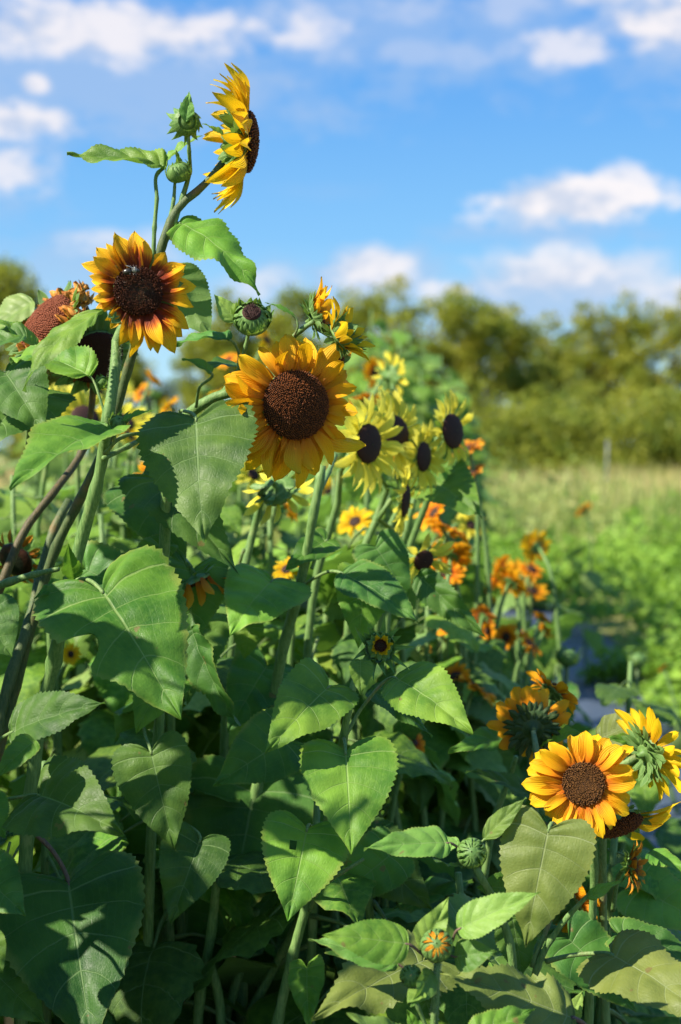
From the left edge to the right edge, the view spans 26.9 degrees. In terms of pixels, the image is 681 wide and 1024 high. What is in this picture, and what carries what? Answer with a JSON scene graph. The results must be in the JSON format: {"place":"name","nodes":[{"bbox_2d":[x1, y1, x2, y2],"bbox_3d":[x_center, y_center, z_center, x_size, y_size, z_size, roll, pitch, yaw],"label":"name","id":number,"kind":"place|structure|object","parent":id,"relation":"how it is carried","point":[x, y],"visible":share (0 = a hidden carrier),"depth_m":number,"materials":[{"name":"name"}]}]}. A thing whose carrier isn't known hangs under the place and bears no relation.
{"place":"outdoors","nodes":[
{"label":"outdoors","id":0,"kind":"place"},
{"bbox_2d":[0,453,680,669],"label":"ground","id":1,"kind":"structure","parent":0,"point":[622,633],"depth_m":11.82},
{"bbox_2d":[0,252,40,470],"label":"tree","id":2,"kind":"object","parent":1,"relation":"on","point":[5,268],"visible":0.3,"depth_m":60.76,"materials":[{"name":"green plant"}]},
{"bbox_2d":[0,260,67,461],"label":"tree","id":3,"kind":"object","parent":1,"relation":"on","point":[4,353],"visible":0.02,"depth_m":62.54,"materials":[{"name":"green plant"}]},
{"bbox_2d":[88,349,184,463],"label":"tree","id":4,"kind":"object","parent":1,"relation":"on","point":[138,378],"visible":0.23,"depth_m":68.89,"materials":[{"name":"green plant"}]},
{"bbox_2d":[149,338,214,413],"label":"tree","id":5,"kind":"object","parent":1,"relation":"on","point":[177,369],"visible":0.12,"depth_m":71.17,"materials":[{"name":"green plant"}]},
{"bbox_2d":[177,328,224,410],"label":"tree","id":6,"kind":"object","parent":1,"relation":"on","point":[189,352],"visible":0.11,"depth_m":66.66,"materials":[{"name":"green plant"}]},
{"bbox_2d":[176,287,279,417],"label":"tree","id":7,"kind":"object","parent":1,"relation":"on","point":[212,345],"visible":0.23,"depth_m":64.11,"materials":[{"name":"green plant"}]},
{"bbox_2d":[206,281,325,385],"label":"tree","id":8,"kind":"object","parent":1,"relation":"on","point":[281,324],"visible":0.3,"depth_m":62.67,"materials":[{"name":"green plant"}]},
{"bbox_2d":[0,454,680,567],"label":"meadow grass","id":9,"kind":"structure","parent":1,"relation":"on","point":[640,486],"depth_m":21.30,"materials":[{"name":"green plant"}]},
{"bbox_2d":[335,278,454,402],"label":"tree","id":10,"kind":"object","parent":1,"relation":"on","point":[405,315],"visible":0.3,"depth_m":56.73,"materials":[{"name":"green plant"}]},
{"bbox_2d":[387,289,487,419],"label":"tree","id":11,"kind":"object","parent":1,"relation":"on","point":[445,363],"visible":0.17,"depth_m":59.59,"materials":[{"name":"green plant"}]},
{"bbox_2d":[432,288,564,455],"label":"tree","id":12,"kind":"object","parent":1,"relation":"on","point":[475,348],"visible":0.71,"depth_m":55.97,"materials":[{"name":"green plant"}]},
{"bbox_2d":[323,366,680,479],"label":"brush","id":13,"kind":"object","parent":1,"relation":"on","point":[581,433],"visible":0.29,"depth_m":45.85,"materials":[{"name":"green plant"}]},
{"bbox_2d":[446,282,576,452],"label":"tree","id":14,"kind":"object","parent":1,"relation":"on","point":[519,341],"visible":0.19,"depth_m":58.90,"materials":[{"name":"green plant"}]},
{"bbox_2d":[499,309,612,447],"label":"tree","id":15,"kind":"object","parent":1,"relation":"on","point":[575,337],"visible":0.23,"depth_m":61.44,"materials":[{"name":"green plant"}]},
{"bbox_2d":[473,486,680,725],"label":"bean foliage","id":16,"kind":"object","parent":1,"relation":"on","point":[625,571],"visible":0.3,"depth_m":11.59,"materials":[{"name":"green plant"}]},
{"bbox_2d":[569,503,620,683],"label":"sunflower plant","id":17,"kind":"object","parent":1,"relation":"on","point":[592,584],"visible":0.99,"depth_m":8.45,"materials":[{"name":"green plant"}]},
{"bbox_2d":[536,299,657,443],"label":"tree","id":18,"kind":"object","parent":1,"relation":"on","point":[573,361],"visible":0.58,"depth_m":56.93,"materials":[{"name":"green plant"}]},
{"bbox_2d":[581,287,671,454],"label":"tree","id":19,"kind":"object","parent":1,"relation":"on","point":[608,319],"visible":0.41,"depth_m":56.78,"materials":[{"name":"green plant"}]},
{"bbox_2d":[622,287,680,462],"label":"tree","id":20,"kind":"object","parent":1,"relation":"on","point":[672,333],"visible":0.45,"depth_m":55.81,"materials":[{"name":"green plant"}]},
{"bbox_2d":[637,664,680,812],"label":"sunflower plant","id":21,"kind":"object","parent":1,"relation":"on","point":[676,743],"visible":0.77,"depth_m":5.49,"materials":[{"name":"green plant"}]},
{"bbox_2d":[0,0,680,450],"label":"sky","id":22,"kind":"structure","parent":0,"point":[528,152],"materials":[{"name":"blue"}]},
{"bbox_2d":[5,741,680,1023],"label":"bed soil","id":23,"kind":"structure","parent":0,"point":[9,1020],"depth_m":3.58,"materials":[{"name":"brown soil"}]},
{"bbox_2d":[0,456,58,743],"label":"sunflower plant","id":24,"kind":"object","parent":23,"relation":"on","point":[24,509],"visible":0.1,"depth_m":4.15,"materials":[{"name":"green plant"}]},
{"bbox_2d":[0,529,61,1023],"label":"sunflower plant","id":25,"kind":"object","parent":23,"relation":"on","point":[24,563],"visible":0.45,"depth_m":2.15,"materials":[{"name":"green plant"}]},
{"bbox_2d":[0,642,82,855],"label":"sunflower plant","id":26,"kind":"object","parent":23,"relation":"on","point":[71,653],"visible":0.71,"depth_m":2.52,"materials":[{"name":"green plant"}]},
{"bbox_2d":[17,382,72,755],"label":"sunflower plant","id":27,"kind":"object","parent":23,"relation":"on","point":[37,531],"visible":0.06,"depth_m":2.96,"materials":[{"name":"green plant"}]},
{"bbox_2d":[0,475,90,873],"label":"sunflower plant","id":28,"kind":"object","parent":23,"relation":"on","point":[34,670],"visible":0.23,"depth_m":2.74,"materials":[{"name":"green plant"}]},
{"bbox_2d":[0,637,97,1023],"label":"sunflower plant","id":29,"kind":"object","parent":23,"relation":"on","point":[90,655],"visible":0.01,"depth_m":2.78,"materials":[{"name":"green plant"}]},
{"bbox_2d":[16,448,96,677],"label":"sunflower plant","id":30,"kind":"object","parent":23,"relation":"on","point":[64,463],"visible":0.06,"depth_m":4.95,"materials":[{"name":"green plant"}]},
{"bbox_2d":[0,280,138,593],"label":"sunflower plant","id":31,"kind":"object","parent":23,"relation":"on","point":[24,324],"visible":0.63,"depth_m":1.97,"materials":[{"name":"green plant"}]},
{"bbox_2d":[0,498,145,1023],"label":"sunflower plant","id":32,"kind":"object","parent":23,"relation":"on","point":[67,945],"visible":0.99,"depth_m":1.75,"materials":[{"name":"green plant"}]},
{"bbox_2d":[32,385,122,751],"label":"sunflower plant","id":33,"kind":"object","parent":23,"relation":"on","point":[80,405],"visible":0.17,"depth_m":2.82,"materials":[{"name":"green plant"}]},
{"bbox_2d":[0,760,161,1023],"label":"sunflower plant","id":34,"kind":"object","parent":23,"relation":"on","point":[115,803],"visible":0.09,"depth_m":1.98,"materials":[{"name":"green plant"}]},
{"bbox_2d":[44,423,139,752],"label":"sunflower plant","id":35,"kind":"object","parent":23,"relation":"on","point":[111,475],"visible":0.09,"depth_m":3.01,"materials":[{"name":"green plant"}]},
{"bbox_2d":[47,406,154,756],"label":"sunflower plant","id":36,"kind":"object","parent":23,"relation":"on","point":[115,525],"visible":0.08,"depth_m":3.46,"materials":[{"name":"green plant"}]},
{"bbox_2d":[9,231,196,1023],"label":"sunflower plant","id":37,"kind":"object","parent":23,"relation":"on","point":[131,615],"visible":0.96,"depth_m":1.73,"materials":[{"name":"green plant"}]},
{"bbox_2d":[19,514,209,941],"bbox_3d":[-0.436,0.678,2.679,0.370,1.350,0.350,2,3,42],"label":"sunflower plant","id":38,"kind":"object","parent":23,"relation":"on","point":[96,731],"visible":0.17,"depth_m":2.56,"materials":[{"name":"green plant"}]},
{"bbox_2d":[82,403,146,708],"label":"sunflower plant","id":39,"kind":"object","parent":23,"relation":"on","point":[125,409],"visible":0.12,"depth_m":3.23,"materials":[{"name":"green plant"}]},
{"bbox_2d":[0,63,260,761],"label":"sunflower plant","id":40,"kind":"object","parent":23,"relation":"on","point":[195,238],"visible":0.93,"depth_m":1.85,"materials":[{"name":"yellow plant"}]},
{"bbox_2d":[51,695,222,1023],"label":"sunflower plant","id":41,"kind":"object","parent":23,"relation":"on","point":[98,763],"visible":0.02,"depth_m":2.24,"materials":[{"name":"green plant"}]},
{"bbox_2d":[28,664,254,1023],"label":"sunflower plant","id":42,"kind":"object","parent":23,"relation":"on","point":[237,907],"visible":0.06,"depth_m":2.11,"materials":[{"name":"green plant"}]},
{"bbox_2d":[60,788,276,1023],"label":"sunflower plant","id":43,"kind":"object","parent":23,"relation":"on","point":[156,983],"visible":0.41,"depth_m":1.98,"materials":[{"name":"green plant"}]},
{"bbox_2d":[114,558,225,1023],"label":"sunflower plant","id":44,"kind":"object","parent":23,"relation":"on","point":[124,721],"visible":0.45,"depth_m":2.09,"materials":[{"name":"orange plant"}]},
{"bbox_2d":[94,461,286,756],"bbox_3d":[-0.257,0.615,2.922,0.406,1.455,0.343,-2,3,-42],"label":"sunflower plant","id":45,"kind":"object","parent":23,"relation":"on","point":[231,517],"visible":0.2,"depth_m":2.84,"materials":[{"name":"green plant"}]},
{"bbox_2d":[62,276,374,946],"bbox_3d":[-0.182,0.539,1.942,0.316,1.691,0.475,-2,3,-32],"label":"sunflower plant","id":46,"kind":"object","parent":23,"relation":"on","point":[282,413],"visible":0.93,"depth_m":1.84,"materials":[{"name":"green plant"}]},
{"bbox_2d":[118,754,324,1023],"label":"sunflower plant","id":47,"kind":"object","parent":23,"relation":"on","point":[240,825],"visible":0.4,"depth_m":2.13,"materials":[{"name":"green plant"}]},
{"bbox_2d":[151,546,303,757],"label":"sunflower plant","id":48,"kind":"object","parent":23,"relation":"on","point":[199,701],"visible":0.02,"depth_m":2.63,"materials":[{"name":"green plant"}]},
{"bbox_2d":[183,471,334,1000],"bbox_3d":[-0.136,0.639,2.326,0.280,1.461,0.335,0,3,0],"label":"sunflower plant","id":49,"kind":"object","parent":23,"relation":"on","point":[277,493],"visible":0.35,"depth_m":2.23,"materials":[{"name":"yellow plant"}]},
{"bbox_2d":[203,502,339,739],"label":"sunflower plant","id":50,"kind":"object","parent":23,"relation":"on","point":[271,635],"visible":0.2,"depth_m":2.81,"materials":[{"name":"green plant"}]},
{"bbox_2d":[229,474,321,622],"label":"sunflower plant","id":51,"kind":"object","parent":23,"relation":"on","point":[289,540],"visible":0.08,"depth_m":3.55,"materials":[{"name":"green plant"}]},
{"bbox_2d":[253,455,358,562],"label":"sunflower plant","id":52,"kind":"object","parent":23,"relation":"on","point":[285,524],"visible":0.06,"depth_m":5.63,"materials":[{"name":"green plant"}]},
{"bbox_2d":[185,801,426,1023],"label":"sunflower plant","id":53,"kind":"object","parent":23,"relation":"on","point":[350,895],"visible":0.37,"depth_m":1.98,"materials":[{"name":"green plant"}]},
{"bbox_2d":[259,603,408,830],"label":"sunflower plant","id":54,"kind":"object","parent":23,"relation":"on","point":[324,660],"visible":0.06,"depth_m":2.58,"materials":[{"name":"green plant"}]},
{"bbox_2d":[231,724,454,1023],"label":"sunflower plant","id":55,"kind":"object","parent":23,"relation":"on","point":[413,761],"visible":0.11,"depth_m":2.30,"materials":[{"name":"green plant"}]},
{"bbox_2d":[289,389,404,937],"bbox_3d":[-0.004,0.580,2.422,0.291,1.568,0.340,0,3,0],"label":"sunflower plant","id":56,"kind":"object","parent":23,"relation":"on","point":[372,467],"visible":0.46,"depth_m":2.33,"materials":[{"name":"yellow plant"}]},
{"bbox_2d":[317,392,380,523],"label":"sunflower plant","id":57,"kind":"object","parent":23,"relation":"on","point":[325,508],"visible":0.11,"depth_m":4.00,"materials":[{"name":"plant"}]},
{"bbox_2d":[246,856,454,1023],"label":"sunflower plant","id":58,"kind":"object","parent":23,"relation":"on","point":[261,1011],"visible":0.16,"depth_m":2.04,"materials":[{"name":"green plant"}]},
{"bbox_2d":[224,453,485,1023],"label":"sunflower plant","id":59,"kind":"object","parent":23,"relation":"on","point":[372,584],"visible":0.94,"depth_m":2.07,"materials":[{"name":"green plant"}]},
{"bbox_2d":[341,357,385,545],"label":"sunflower plant","id":60,"kind":"object","parent":23,"relation":"on","point":[368,371],"visible":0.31,"depth_m":4.29,"materials":[{"name":"plant"}]},
{"bbox_2d":[261,614,472,1023],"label":"sunflower plant","id":61,"kind":"object","parent":23,"relation":"on","point":[349,788],"visible":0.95,"depth_m":1.77,"materials":[{"name":"green plant"}]},
{"bbox_2d":[341,309,395,511],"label":"sunflower plant","id":62,"kind":"object","parent":23,"relation":"on","point":[360,383],"visible":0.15,"depth_m":8.14,"materials":[{"name":"green plant"}]},
{"bbox_2d":[314,506,423,734],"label":"sunflower plant","id":63,"kind":"object","parent":23,"relation":"on","point":[352,519],"visible":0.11,"depth_m":2.96,"materials":[{"name":"yellow plant"}]},
{"bbox_2d":[318,388,423,916],"bbox_3d":[0.040,0.571,2.552,0.241,1.575,0.279,2,3,33],"label":"sunflower plant","id":64,"kind":"object","parent":23,"relation":"on","point":[346,650],"visible":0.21,"depth_m":2.43,"materials":[{"name":"green plant"}]},
{"bbox_2d":[343,350,407,537],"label":"sunflower plant","id":65,"kind":"object","parent":23,"relation":"on","point":[388,377],"visible":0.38,"depth_m":3.29,"materials":[{"name":"yellow plant"}]},
{"bbox_2d":[341,733,425,918],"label":"sunflower plant","id":66,"kind":"object","parent":23,"relation":"on","point":[418,744],"visible":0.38,"depth_m":2.43,"materials":[{"name":"green plant"}]},
{"bbox_2d":[313,420,458,927],"bbox_3d":[0.051,0.598,2.525,0.270,1.523,0.320,1,3,20],"label":"sunflower plant","id":67,"kind":"object","parent":23,"relation":"on","point":[425,457],"visible":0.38,"depth_m":2.47,"materials":[{"name":"green plant"}]},
{"bbox_2d":[333,465,440,913],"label":"sunflower plant","id":68,"kind":"object","parent":23,"relation":"on","point":[372,717],"visible":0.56,"depth_m":2.41,"materials":[{"name":"green plant"}]},
{"bbox_2d":[323,533,459,911],"bbox_3d":[0.090,0.696,2.433,0.249,1.335,0.338,0,3,0],"label":"sunflower plant","id":69,"kind":"object","parent":23,"relation":"on","point":[423,557],"visible":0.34,"depth_m":2.41,"materials":[{"name":"green plant"}]},
{"bbox_2d":[296,872,488,1023],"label":"sunflower plant","id":70,"kind":"object","parent":23,"relation":"on","point":[459,1005],"visible":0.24,"depth_m":1.97,"materials":[{"name":"green plant"}]},
{"bbox_2d":[355,347,430,543],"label":"sunflower plant","id":71,"kind":"object","parent":23,"relation":"on","point":[407,397],"visible":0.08,"depth_m":7.53,"materials":[{"name":"green plant"}]},
{"bbox_2d":[379,332,451,543],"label":"sunflower plant","id":72,"kind":"object","parent":23,"relation":"on","point":[413,360],"visible":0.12,"depth_m":8.53,"materials":[{"name":"green plant"}]},
{"bbox_2d":[358,458,481,739],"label":"sunflower plant","id":73,"kind":"object","parent":23,"relation":"on","point":[455,489],"visible":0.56,"depth_m":2.48,"materials":[{"name":"green plant"}]},
{"bbox_2d":[308,892,539,1023],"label":"sunflower plant","id":74,"kind":"object","parent":23,"relation":"on","point":[381,945],"visible":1,"depth_m":1.54,"materials":[{"name":"green plant"}]},
{"bbox_2d":[382,390,473,948],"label":"sunflower plant","id":75,"kind":"object","parent":23,"relation":"on","point":[449,431],"visible":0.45,"depth_m":2.51,"materials":[{"name":"green plant"}]},
{"bbox_2d":[390,370,466,611],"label":"sunflower plant","id":76,"kind":"object","parent":23,"relation":"on","point":[425,414],"visible":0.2,"depth_m":7.83,"materials":[{"name":"green plant"}]},
{"bbox_2d":[387,517,473,778],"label":"sunflower plant","id":77,"kind":"object","parent":23,"relation":"on","point":[453,533],"visible":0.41,"depth_m":2.95,"materials":[{"name":"orange plant"}]},
{"bbox_2d":[394,541,486,811],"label":"sunflower plant","id":78,"kind":"object","parent":23,"relation":"on","point":[460,554],"visible":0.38,"depth_m":2.89,"materials":[{"name":"orange plant"}]},
{"bbox_2d":[402,673,496,903],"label":"sunflower plant","id":79,"kind":"object","parent":23,"relation":"on","point":[427,872],"visible":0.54,"depth_m":2.69,"materials":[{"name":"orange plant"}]},
{"bbox_2d":[419,355,480,543],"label":"sunflower plant","id":80,"kind":"object","parent":23,"relation":"on","point":[455,376],"visible":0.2,"depth_m":9.38,"materials":[{"name":"green plant"}]},
{"bbox_2d":[384,606,516,879],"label":"sunflower plant","id":81,"kind":"object","parent":23,"relation":"on","point":[444,739],"visible":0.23,"depth_m":2.72,"materials":[{"name":"green plant"}]},
{"bbox_2d":[432,374,483,544],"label":"sunflower plant","id":82,"kind":"object","parent":23,"relation":"on","point":[467,436],"visible":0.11,"depth_m":9.64,"materials":[{"name":"green plant"}]},
{"bbox_2d":[431,661,486,897],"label":"sunflower plant","id":83,"kind":"object","parent":23,"relation":"on","point":[455,831],"visible":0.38,"depth_m":2.71,"materials":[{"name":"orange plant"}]},
{"bbox_2d":[413,502,508,730],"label":"sunflower plant","id":84,"kind":"object","parent":23,"relation":"on","point":[434,510],"visible":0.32,"depth_m":3.02,"materials":[{"name":"orange plant"}]},
{"bbox_2d":[419,513,507,664],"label":"sunflower plant","id":85,"kind":"object","parent":23,"relation":"on","point":[464,522],"visible":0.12,"depth_m":3.38,"materials":[{"name":"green plant"}]},
{"bbox_2d":[448,439,515,752],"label":"sunflower plant","id":86,"kind":"object","parent":23,"relation":"on","point":[492,659],"visible":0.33,"depth_m":3.19,"materials":[{"name":"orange plant"}]},
{"bbox_2d":[311,797,680,1023],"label":"sunflower plant","id":87,"kind":"object","parent":23,"relation":"on","point":[532,964],"visible":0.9,"depth_m":1.65,"materials":[{"name":"green plant"}]},
{"bbox_2d":[433,629,567,891],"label":"sunflower plant","id":88,"kind":"object","parent":23,"relation":"on","point":[484,711],"visible":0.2,"depth_m":2.83,"materials":[{"name":"green plant"}]},
{"bbox_2d":[453,464,547,745],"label":"sunflower plant","id":89,"kind":"object","parent":23,"relation":"on","point":[475,571],"visible":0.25,"depth_m":3.23,"materials":[{"name":"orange plant"}]},
{"bbox_2d":[491,554,528,770],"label":"sunflower plant","id":90,"kind":"object","parent":23,"relation":"on","point":[508,672],"visible":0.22,"depth_m":3.48,"materials":[{"name":"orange plant"}]},
{"bbox_2d":[494,566,526,753],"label":"sunflower plant","id":91,"kind":"object","parent":23,"relation":"on","point":[509,580],"visible":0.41,"depth_m":3.39,"materials":[{"name":"orange plant"}]},
{"bbox_2d":[448,669,580,878],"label":"sunflower plant","id":92,"kind":"object","parent":23,"relation":"on","point":[535,717],"visible":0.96,"depth_m":2.00,"materials":[{"name":"orange plant"}]},
{"bbox_2d":[494,624,549,819],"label":"sunflower plant","id":93,"kind":"object","parent":23,"relation":"on","point":[506,634],"visible":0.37,"depth_m":3.31,"materials":[{"name":"orange plant"}]},
{"bbox_2d":[505,561,544,696],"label":"sunflower plant","id":94,"kind":"object","parent":23,"relation":"on","point":[531,571],"visible":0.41,"depth_m":3.71,"materials":[{"name":"orange plant"}]},
{"bbox_2d":[492,558,593,727],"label":"sunflower plant","id":95,"kind":"object","parent":23,"relation":"on","point":[534,589],"visible":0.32,"depth_m":4.34,"materials":[{"name":"green plant"}]},
{"bbox_2d":[520,528,592,888],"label":"sunflower plant","id":96,"kind":"object","parent":23,"relation":"on","point":[534,546],"visible":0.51,"depth_m":3.80,"materials":[{"name":"green leaf"},{"name":"blue green leaf"},{"name":"orange petal"}]},
{"bbox_2d":[553,886,599,932],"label":"sunflower plant","id":97,"kind":"object","parent":23,"relation":"on","point":[580,894],"visible":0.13,"depth_m":1.96,"materials":[{"name":"orange plant"}]},
{"bbox_2d":[521,731,635,1023],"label":"sunflower plant","id":98,"kind":"object","parent":23,"relation":"on","point":[587,777],"visible":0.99,"depth_m":1.72,"materials":[{"name":"yellow plant"}]},
{"bbox_2d":[522,797,648,1023],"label":"sunflower plant","id":99,"kind":"object","parent":23,"relation":"on","point":[638,1007],"visible":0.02,"depth_m":2.72,"materials":[{"name":"green plant"}]},
{"bbox_2d":[540,661,680,1021],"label":"sunflower plant","id":100,"kind":"object","parent":23,"relation":"on","point":[667,834],"visible":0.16,"depth_m":2.91,"materials":[{"name":"green plant"}]},
{"bbox_2d":[543,837,680,1023],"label":"sunflower plant","id":101,"kind":"object","parent":23,"relation":"on","point":[650,886],"visible":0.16,"depth_m":2.07,"materials":[{"name":"green plant"}]},
{"bbox_2d":[570,990,680,1023],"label":"sunflower plant","id":102,"kind":"object","parent":23,"relation":"on","point":[641,1016],"visible":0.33,"depth_m":2.33,"materials":[{"name":"green plant"}]},
{"bbox_2d":[586,706,680,1023],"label":"sunflower plant","id":103,"kind":"object","parent":23,"relation":"on","point":[639,732],"visible":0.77,"depth_m":1.86,"materials":[{"name":"yellow plant"}]},
{"bbox_2d":[492,600,680,933],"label":"path","id":104,"kind":"structure","parent":0,"point":[592,708],"depth_m":8.39,"materials":[{"name":"fabric"}]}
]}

